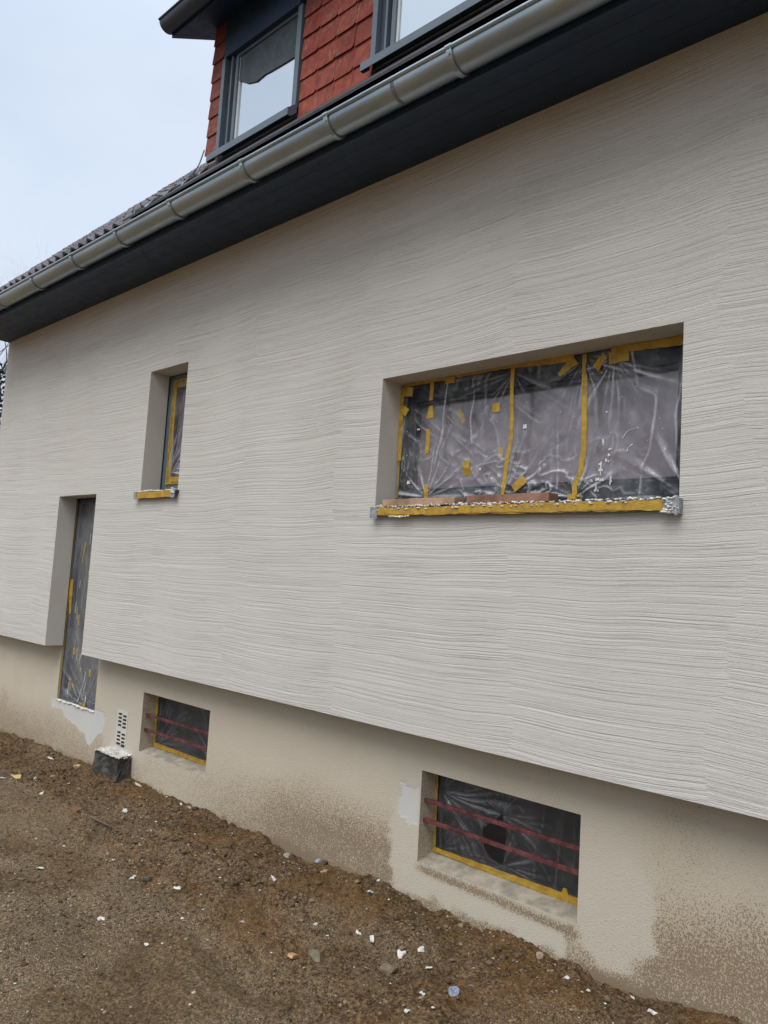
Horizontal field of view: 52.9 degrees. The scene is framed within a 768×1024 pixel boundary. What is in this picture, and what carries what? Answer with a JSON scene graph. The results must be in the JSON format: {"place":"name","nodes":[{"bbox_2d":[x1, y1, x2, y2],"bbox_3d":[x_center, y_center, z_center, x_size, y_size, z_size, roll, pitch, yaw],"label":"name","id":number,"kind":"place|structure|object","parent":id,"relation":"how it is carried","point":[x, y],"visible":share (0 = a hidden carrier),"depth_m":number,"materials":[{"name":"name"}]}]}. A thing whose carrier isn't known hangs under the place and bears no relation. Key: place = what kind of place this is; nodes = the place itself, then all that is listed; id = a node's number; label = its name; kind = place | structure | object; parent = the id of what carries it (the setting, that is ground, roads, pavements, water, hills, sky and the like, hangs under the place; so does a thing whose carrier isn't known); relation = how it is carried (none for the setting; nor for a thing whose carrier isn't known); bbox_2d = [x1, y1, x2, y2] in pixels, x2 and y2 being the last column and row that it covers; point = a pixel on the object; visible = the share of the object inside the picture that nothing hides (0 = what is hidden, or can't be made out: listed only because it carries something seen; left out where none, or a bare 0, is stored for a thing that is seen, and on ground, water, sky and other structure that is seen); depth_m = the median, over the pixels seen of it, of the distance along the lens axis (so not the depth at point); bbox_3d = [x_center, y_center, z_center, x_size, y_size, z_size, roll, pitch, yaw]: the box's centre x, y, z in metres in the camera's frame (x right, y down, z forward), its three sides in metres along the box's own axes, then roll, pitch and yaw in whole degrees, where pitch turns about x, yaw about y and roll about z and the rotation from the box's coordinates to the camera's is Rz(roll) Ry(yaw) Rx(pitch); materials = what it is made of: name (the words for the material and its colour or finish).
{"place":"outdoors","nodes":[
{"label":"outdoors","id":0,"kind":"place"},
{"bbox_2d":[0,848,162,1012],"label":"pale gravel","id":1,"kind":"structure","parent":0,"point":[50,923],"depth_m":3.66,"materials":[{"name":"beige gravel"}]},
{"bbox_2d":[0,0,214,418],"label":"sky","id":2,"kind":"structure","parent":0,"point":[102,110],"materials":[{"name":"white"}]},
{"bbox_2d":[0,732,742,1023],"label":"ground","id":3,"kind":"structure","parent":0,"point":[290,977],"depth_m":3.66,"materials":[{"name":"soil"}]},
{"bbox_2d":[11,774,20,778],"bbox_3d":[-3.035,2.179,6.368,0.100,0.025,0.050,8,13,16],"label":"leaf","id":4,"kind":"object","parent":3,"relation":"on","point":[18,776],"visible":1,"depth_m":6.36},
{"bbox_2d":[69,807,81,811],"bbox_3d":[-2.194,2.119,5.467,0.072,0.050,0.087,-2,-7,45],"label":"stone","id":5,"kind":"object","parent":3,"relation":"on","point":[76,809],"visible":0.7,"depth_m":5.47,"materials":[{"name":"brown stone"}]},
{"bbox_2d":[88,815,111,826],"bbox_3d":[-1.956,2.114,5.290,0.300,0.035,0.036,0,-6,34],"label":"stick","id":6,"kind":"object","parent":3,"relation":"on","point":[95,818],"visible":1,"depth_m":5.28,"materials":[{"name":"wood"}]},
{"bbox_2d":[92,746,132,783],"bbox_3d":[-2.287,2.145,6.476,0.446,0.279,0.151,-1,-7,44],"label":"concrete block","id":7,"kind":"object","parent":3,"relation":"on","point":[113,763],"depth_m":6.39,"materials":[{"name":"concrete"}]},
{"bbox_2d":[144,876,150,881],"bbox_3d":[-1.357,2.108,4.434,0.030,0.027,0.043,-2,-7,45],"label":"stone","id":8,"kind":"object","parent":3,"relation":"on","point":[147,878],"visible":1,"depth_m":4.42,"materials":[{"name":"grey stone"}]},
{"bbox_2d":[287,952,297,958],"bbox_3d":[-0.416,2.016,3.508,0.029,0.017,0.052,14,-21,27],"label":"wood chip","id":9,"kind":"object","parent":3,"relation":"on","point":[292,955],"visible":1,"depth_m":3.49,"materials":[{"name":"wood"}]},
{"bbox_2d":[308,948,322,962],"bbox_3d":[-0.312,2.034,3.537,0.053,0.049,0.107,9,-9,-36],"label":"stone","id":10,"kind":"object","parent":3,"relation":"on","point":[315,955],"visible":0.99,"depth_m":3.52,"materials":[{"name":"grey stone"}]},
{"bbox_2d":[0,732,712,1023],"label":"soil clods","id":11,"kind":"object","parent":3,"relation":"on","point":[448,968],"visible":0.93,"depth_m":4.42,"materials":[{"name":"brown soil"}]},
{"bbox_2d":[63,804,667,1023],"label":"plaster crumbs","id":12,"kind":"object","parent":3,"relation":"on","point":[326,935],"visible":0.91,"depth_m":3.95,"materials":[{"name":"white paint"}]},
{"bbox_2d":[379,963,397,974],"bbox_3d":[0.019,2.019,3.413,0.068,0.046,0.084,0,-6,32],"label":"stone","id":13,"kind":"object","parent":3,"relation":"on","point":[387,968],"visible":0.97,"depth_m":3.39,"materials":[{"name":"stone"}]},
{"bbox_2d":[397,949,405,958],"bbox_3d":[0.080,2.032,3.551,0.040,0.024,0.066,3,-5,5],"label":"plaster chip","id":14,"kind":"object","parent":3,"relation":"on","point":[400,953],"visible":1,"depth_m":3.54,"materials":[{"name":"white paint"}]},
{"bbox_2d":[418,946,423,951],"bbox_3d":[0.177,2.050,3.608,0.038,0.018,0.060,9,-2,20],"label":"plaster chip","id":15,"kind":"object","parent":3,"relation":"on","point":[420,948],"visible":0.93,"depth_m":3.61,"materials":[{"name":"white paint"}]},
{"bbox_2d":[447,986,458,996],"bbox_3d":[0.287,1.989,3.200,0.047,0.038,0.049,4,-5,-9],"label":"stone","id":16,"kind":"object","parent":3,"relation":"on","point":[453,991],"visible":0.97,"depth_m":3.19,"materials":[{"name":"blue stone"}]},
{"bbox_2d":[536,951,543,958],"bbox_3d":[0.730,2.071,3.610,0.034,0.026,0.043,2,-5,14],"label":"stone","id":17,"kind":"object","parent":3,"relation":"on","point":[539,955],"visible":1,"depth_m":3.59,"materials":[{"name":"beige stone"}]},
{"bbox_2d":[647,1009,656,1014],"bbox_3d":[1.097,2.045,3.159,0.039,0.016,0.025,23,-10,12],"label":"plaster chip","id":18,"kind":"object","parent":3,"relation":"on","point":[653,1012],"visible":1,"depth_m":3.15,"materials":[{"name":"white paint"}]},
{"bbox_3d":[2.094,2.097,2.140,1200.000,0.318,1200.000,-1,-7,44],"label":"surrounding ground","id":19,"kind":"structure","parent":0,"visible":0},
{"bbox_2d":[0,343,7,424],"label":"ivy tree","id":20,"kind":"object","parent":19,"relation":"on","point":[2,371],"visible":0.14,"depth_m":16.17,"materials":[{"name":"green plant"}]},
{"bbox_2d":[0,231,57,417],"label":"bare tree","id":21,"kind":"object","parent":19,"relation":"on","point":[4,365],"visible":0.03,"depth_m":20.36,"materials":[{"name":"brown plant"}]},
{"bbox_2d":[0,0,767,1023],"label":"house","id":22,"kind":"structure","parent":19,"relation":"on","point":[334,244],"depth_m":4.24,"materials":[{"name":"paint"}]},
{"bbox_2d":[58,502,90,707],"bbox_3d":[-2.819,0.850,7.288,0.779,1.930,0.022,-1,-7,44],"label":"tape","id":23,"kind":"object","parent":22,"relation":"attached to","point":[69,602],"visible":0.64,"depth_m":7.49,"materials":[{"name":"grey"}]},
{"bbox_2d":[55,498,98,712],"bbox_3d":[-2.803,0.841,7.299,0.802,1.964,0.094,-1,-7,44],"label":"narrow window","id":24,"kind":"structure","parent":22,"relation":"in","point":[86,507],"depth_m":7.46,"materials":[{"name":"plastic"}]},
{"bbox_2d":[133,373,187,499],"bbox_3d":[-1.726,-0.634,6.336,0.636,1.091,0.300,-1,-7,44],"label":"window","id":25,"kind":"structure","parent":22,"relation":"in","point":[170,490],"depth_m":6.53,"materials":[{"name":"metal"}]},
{"bbox_2d":[139,696,209,776],"bbox_3d":[-1.589,1.727,6.088,0.973,0.480,0.175,-1,-7,44],"label":"cellar window","id":26,"kind":"structure","parent":22,"relation":"in","point":[182,727],"depth_m":6.17,"materials":[{"name":"plastic"}]},
{"bbox_2d":[165,378,186,484],"bbox_3d":[-1.657,-0.679,6.379,0.479,0.896,0.034,-1,-7,44],"label":"tape","id":27,"kind":"object","parent":22,"relation":"attached to","point":[175,479],"visible":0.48,"depth_m":6.51,"materials":[{"name":"yellow plastic"}]},
{"bbox_2d":[153,696,205,765],"bbox_3d":[-1.567,1.720,6.114,0.963,0.448,0.010,-1,-7,44],"label":"tape","id":28,"kind":"object","parent":22,"relation":"on","point":[179,753],"visible":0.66,"depth_m":6.24,"materials":[{"name":"yellow plastic"}]},
{"bbox_2d":[206,0,306,162],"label":"dormer window","id":29,"kind":"structure","parent":22,"relation":"in","point":[262,64],"depth_m":6.23,"materials":[{"name":"grey metal"}]},
{"bbox_2d":[382,497,463,506],"bbox_3d":[0.212,-0.053,4.326,0.537,0.041,0.085,-2,-4,44],"label":"plank","id":30,"kind":"object","parent":22,"relation":"on","point":[441,501],"visible":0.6,"depth_m":4.26,"materials":[{"name":"brown wood"}]},
{"bbox_2d":[360,0,489,73],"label":"dormer window","id":31,"kind":"structure","parent":22,"relation":"in","point":[397,25],"depth_m":5.07,"materials":[{"name":"grey metal"}]},
{"bbox_2d":[417,775,580,923],"bbox_3d":[0.612,1.675,3.988,0.988,0.495,0.175,-1,-7,44],"label":"cellar window","id":32,"kind":"structure","parent":22,"relation":"in","point":[538,843],"depth_m":4.01,"materials":[{"name":"plastic"}]},
{"bbox_2d":[432,774,577,905],"bbox_3d":[0.624,1.667,4.005,0.982,0.465,0.033,-1,-7,44],"label":"tape","id":33,"kind":"object","parent":22,"relation":"on","point":[564,895],"visible":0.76,"depth_m":4.00,"materials":[{"name":"yellow plastic"}]},
{"bbox_2d":[467,492,557,504],"bbox_3d":[0.642,-0.066,3.905,0.490,0.044,0.090,-1,-4,43],"label":"plank","id":34,"kind":"object","parent":22,"relation":"on","point":[524,497],"visible":0.78,"depth_m":3.85,"materials":[{"name":"brown wood"}]},
{"bbox_2d":[370,345,682,518],"bbox_3d":[0.693,-0.374,3.982,1.819,0.849,0.307,-1,-7,44],"label":"window","id":35,"kind":"structure","parent":22,"relation":"in","point":[552,444],"depth_m":3.97,"materials":[{"name":"plastic"}]},
{"bbox_2d":[396,335,683,501],"bbox_3d":[0.724,-0.409,4.034,1.803,0.771,0.035,-1,-7,44],"label":"tape","id":36,"kind":"object","parent":22,"relation":"on","point":[617,354],"visible":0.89,"depth_m":3.99,"materials":[{"name":"yellow plastic"}]},
{"bbox_2d":[567,494,578,500],"bbox_3d":[0.899,-0.068,3.638,0.056,0.030,0.046,-1,-7,44],"label":"tape scrap","id":37,"kind":"object","parent":22,"relation":"on","point":[572,497],"visible":0.98,"depth_m":3.62,"materials":[{"name":"yellow plastic"}]}
]}

